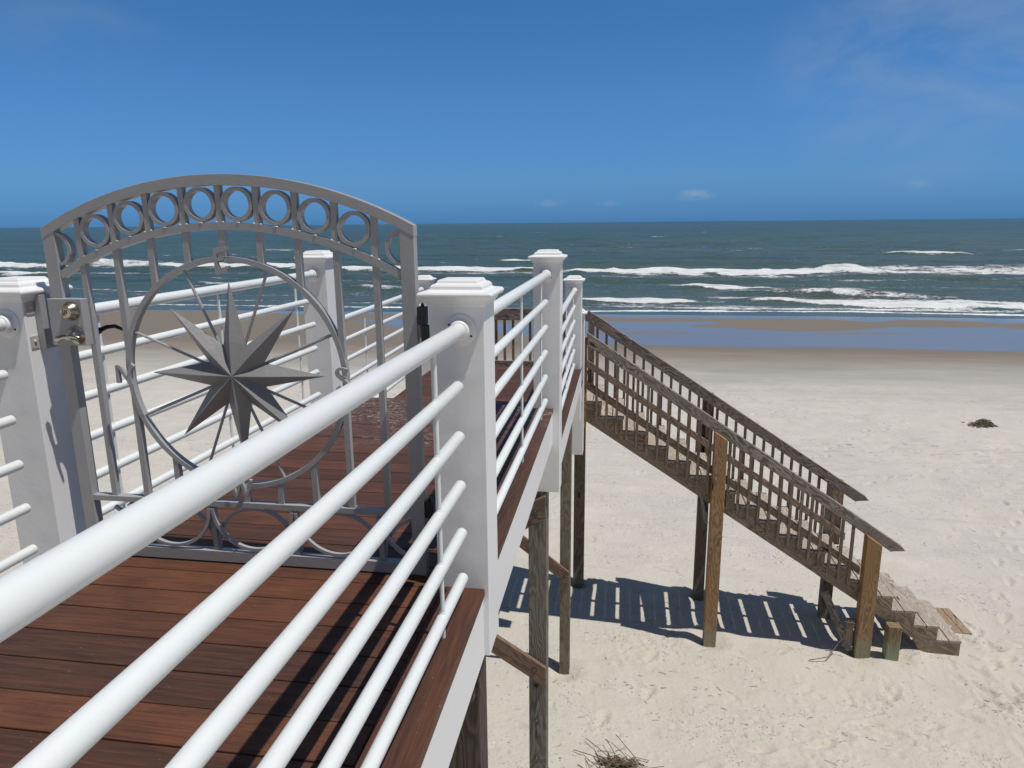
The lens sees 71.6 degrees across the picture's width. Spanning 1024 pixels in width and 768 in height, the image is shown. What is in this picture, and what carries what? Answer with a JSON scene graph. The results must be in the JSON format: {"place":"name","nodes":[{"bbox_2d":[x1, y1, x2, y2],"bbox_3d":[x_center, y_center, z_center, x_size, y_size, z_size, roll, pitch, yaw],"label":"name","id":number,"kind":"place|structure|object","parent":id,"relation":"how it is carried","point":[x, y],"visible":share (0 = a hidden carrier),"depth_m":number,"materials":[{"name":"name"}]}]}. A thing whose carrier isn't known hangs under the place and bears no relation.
{"place":"outdoors","nodes":[
{"label":"outdoors","id":0,"kind":"place"},
{"bbox_2d":[0,310,1023,767],"bbox_3d":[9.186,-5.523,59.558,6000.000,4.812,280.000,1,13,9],"label":"beach sand","id":1,"kind":"structure","parent":0,"point":[876,412],"depth_m":12.49,"materials":[{"name":"beige sand"}]},
{"bbox_2d":[448,655,487,767],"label":"timber pile","id":2,"kind":"object","parent":1,"relation":"on","point":[471,749],"depth_m":2.80,"materials":[{"name":"brown wood"}]},
{"bbox_2d":[0,397,552,767],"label":"boardwalk deck","id":3,"kind":"structure","parent":2,"relation":"on","point":[61,663],"depth_m":2.25,"materials":[{"name":"brown wood"}]},
{"bbox_2d":[0,323,467,767],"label":"pipe railing","id":4,"kind":"object","parent":3,"relation":"on","point":[32,590],"visible":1,"depth_m":1.14,"materials":[{"name":"white metal"}]},
{"bbox_2d":[494,271,549,514],"bbox_3d":[0.049,-0.034,3.733,0.051,0.958,2.333,2,13,9],"label":"pipe railing","id":5,"kind":"object","parent":3,"relation":"on","point":[507,299],"visible":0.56,"depth_m":3.65,"materials":[{"name":"white metal"}]},
{"bbox_2d":[416,277,503,655],"bbox_3d":[-0.163,0.303,2.529,0.247,1.356,0.247,1,13,9],"label":"railing post","id":6,"kind":"object","parent":2,"relation":"on","point":[467,360],"visible":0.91,"depth_m":2.41,"materials":[{"name":"white paint"}]},
{"bbox_2d":[40,174,436,574],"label":"compass gate","id":7,"kind":"structure","parent":6,"relation":"attached to","point":[238,373],"depth_m":2.53,"materials":[{"name":"grey metal"}]},
{"bbox_2d":[469,687,474,702],"bbox_3d":[-1.018,1.684,2.968,2.238,0.140,0.038,-33,6,14],"label":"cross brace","id":8,"kind":"object","parent":2,"relation":"attached to","point":[472,697],"visible":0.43,"depth_m":2.70,"materials":[{"name":"brown wood"}]},
{"bbox_2d":[528,491,548,767],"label":"timber pile","id":9,"kind":"object","parent":1,"relation":"on","point":[538,538],"visible":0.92,"depth_m":5.38,"materials":[{"name":"brown wood"}]},
{"bbox_2d":[491,634,545,686],"bbox_3d":[-0.636,1.665,5.423,2.211,0.140,0.063,33,16,1],"label":"cross brace","id":10,"kind":"object","parent":9,"relation":"attached to","point":[518,659],"visible":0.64,"depth_m":5.41,"materials":[{"name":"brown wood"}]},
{"bbox_2d":[525,495,545,528],"bbox_3d":[-0.596,1.324,5.298,2.028,0.160,0.063,-28,7,14],"label":"cross brace","id":11,"kind":"object","parent":9,"relation":"attached to","point":[537,515],"visible":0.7,"depth_m":5.08,"materials":[{"name":"brown wood"}]},
{"bbox_2d":[528,249,567,491],"bbox_3d":[0.254,-0.079,5.006,0.247,1.714,0.247,1,13,9],"label":"railing post","id":12,"kind":"object","parent":9,"relation":"on","point":[550,261],"visible":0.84,"depth_m":4.88,"materials":[{"name":"white paint"}]},
{"bbox_2d":[559,425,571,674],"bbox_3d":[0.674,2.264,8.974,0.130,3.740,0.158,1,13,9],"label":"timber pile","id":13,"kind":"object","parent":1,"relation":"on","point":[565,552],"visible":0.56,"depth_m":8.88,"materials":[{"name":"brown wood"}]},
{"bbox_2d":[520,535,568,585],"bbox_3d":[-0.147,1.766,8.898,2.312,0.150,0.063,39,15,-1],"label":"cross brace","id":14,"kind":"object","parent":13,"relation":"attached to","point":[559,571],"visible":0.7,"depth_m":8.91,"materials":[{"name":"brown wood"}]},
{"bbox_2d":[563,275,584,421],"bbox_3d":[0.727,-0.412,8.395,0.247,1.734,0.247,1,13,9],"label":"railing post","id":15,"kind":"object","parent":13,"relation":"on","point":[573,281],"visible":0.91,"depth_m":8.24,"materials":[{"name":"white paint"}]},
{"bbox_2d":[394,366,581,459],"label":"boardwalk deck","id":16,"kind":"structure","parent":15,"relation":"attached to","point":[509,389],"depth_m":7.35,"materials":[{"name":"brown wood"}]},
{"bbox_2d":[562,288,576,409],"bbox_3d":[0.492,-0.478,6.641,0.051,1.368,3.219,1,13,8],"label":"pipe railing","id":17,"kind":"object","parent":16,"relation":"on","point":[570,297],"visible":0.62,"depth_m":7.03,"materials":[{"name":"white metal"}]},
{"bbox_2d":[573,427,585,587],"bbox_3d":[1.059,1.839,11.150,0.165,3.800,0.160,1,13,9],"label":"timber pile","id":18,"kind":"object","parent":1,"relation":"on","point":[579,521],"visible":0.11,"depth_m":11.13,"materials":[{"name":"brown wood"}]},
{"bbox_2d":[494,308,594,426],"bbox_3d":[0.082,-0.211,9.847,2.035,1.492,1.835,1,13,9],"label":"stair landing","id":19,"kind":"object","parent":18,"relation":"on","point":[505,314],"visible":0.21,"depth_m":10.48,"materials":[{"name":"brown wood"}]},
{"bbox_2d":[572,308,587,454],"bbox_3d":[0.826,-0.025,9.059,0.247,1.884,0.247,1,13,9],"label":"railing post","id":20,"kind":"object","parent":19,"relation":"attached to","point":[577,436],"visible":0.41,"depth_m":9.09,"materials":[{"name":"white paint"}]},
{"bbox_2d":[575,734,663,767],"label":"twig pile","id":21,"kind":"object","parent":1,"relation":"on","point":[615,762],"visible":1,"depth_m":7.55,"materials":[{"name":"brown plant"}]},
{"bbox_2d":[586,309,961,660],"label":"beach stairs","id":22,"kind":"structure","parent":1,"relation":"on","point":[868,586],"depth_m":9.46,"materials":[{"name":"brown wood"}]},
{"bbox_2d":[809,624,850,660],"bbox_3d":[4.189,3.417,9.343,0.570,0.437,0.108,-4,13,-14],"label":"dry branch","id":23,"kind":"object","parent":1,"relation":"on","point":[835,646],"visible":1,"depth_m":9.38,"materials":[{"name":"wood"}]},
{"bbox_2d":[934,607,971,634],"bbox_3d":[6.414,3.459,10.354,0.232,0.045,0.669,1,13,5],"label":"half buried board","id":24,"kind":"object","parent":1,"relation":"on","point":[949,617],"visible":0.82,"depth_m":10.31,"materials":[{"name":"beige wood"}]},
{"bbox_2d":[961,418,996,427],"bbox_3d":[13.819,1.122,20.756,0.963,0.228,0.641,1,13,9],"label":"seaweed clump","id":25,"kind":"object","parent":1,"relation":"on","point":[983,423],"visible":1,"depth_m":20.69,"materials":[{"name":"brown plant"}]},
{"bbox_3d":[-1.790,3.117,3.516,0.140,4.538,0.140,1,13,9],"label":"timber pile","id":26,"kind":"object","parent":1,"relation":"on","visible":0},
{"bbox_2d":[0,276,85,563],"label":"railing post","id":27,"kind":"object","parent":26,"relation":"on","point":[37,441],"visible":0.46,"depth_m":2.69,"materials":[{"name":"white paint"}]},
{"bbox_2d":[0,318,37,572],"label":"pipe railing","id":28,"kind":"object","parent":27,"relation":"attached to","point":[12,515],"visible":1,"depth_m":2.60,"materials":[{"name":"white metal"}]},
{"bbox_2d":[24,294,56,348],"bbox_3d":[-1.736,-0.229,2.615,0.029,0.198,0.090,1,13,9],"label":"strike channel","id":29,"kind":"object","parent":27,"relation":"attached to","point":[41,312],"visible":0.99,"depth_m":2.61,"materials":[{"name":"grey metal"}]},
{"bbox_2d":[79,271,320,515],"bbox_3d":[-1.601,-0.075,3.984,0.051,0.958,2.333,2,13,10],"label":"pipe railing","id":30,"kind":"object","parent":27,"relation":"attached to","point":[106,307],"visible":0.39,"depth_m":3.56,"materials":[{"name":"white metal"}]},
{"bbox_3d":[-1.358,2.756,5.898,0.140,4.180,0.140,1,13,9],"label":"timber pile","id":31,"kind":"object","parent":1,"relation":"on","visible":0},
{"bbox_2d":[294,250,342,403],"bbox_3d":[-1.382,-0.120,5.255,0.247,1.714,0.247,1,13,9],"label":"railing post","id":32,"kind":"object","parent":31,"relation":"on","point":[324,359],"visible":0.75,"depth_m":5.11,"materials":[{"name":"white paint"}]},
{"bbox_3d":[-0.978,2.219,9.244,0.140,3.740,0.140,1,13,9],"label":"timber pile","id":33,"kind":"object","parent":1,"relation":"on","visible":0},
{"bbox_2d":[418,275,436,375],"bbox_3d":[-1.045,-0.456,8.664,0.247,1.734,0.247,1,13,9],"label":"railing post","id":34,"kind":"object","parent":33,"relation":"on","point":[425,282],"visible":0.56,"depth_m":8.44,"materials":[{"name":"white paint"}]},
{"bbox_2d":[345,288,423,397],"bbox_3d":[-1.267,-0.522,6.906,0.135,1.369,3.224,1,13,5],"label":"pipe railing","id":35,"kind":"object","parent":34,"relation":"attached to","point":[354,314],"visible":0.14,"depth_m":6.53,"materials":[{"name":"white metal"}]},
{"bbox_2d":[0,218,1023,318],"bbox_3d":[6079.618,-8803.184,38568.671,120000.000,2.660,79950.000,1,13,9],"label":"sea","id":36,"kind":"structure","parent":0,"point":[944,268],"depth_m":113.78,"materials":[{"name":"liquid"}]},
{"bbox_2d":[0,0,1023,227],"label":"sky","id":37,"kind":"structure","parent":0,"point":[418,111],"materials":[{"name":"blue"}]},
{"bbox_2d":[548,480,1017,767],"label":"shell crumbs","id":38,"kind":"object","parent":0,"point":[770,695],"visible":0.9,"depth_m":8.78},
{"bbox_2d":[555,496,1023,764],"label":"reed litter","id":39,"kind":"object","parent":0,"point":[789,715],"visible":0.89,"depth_m":8.80,"materials":[{"name":"brown plant"}]}
]}

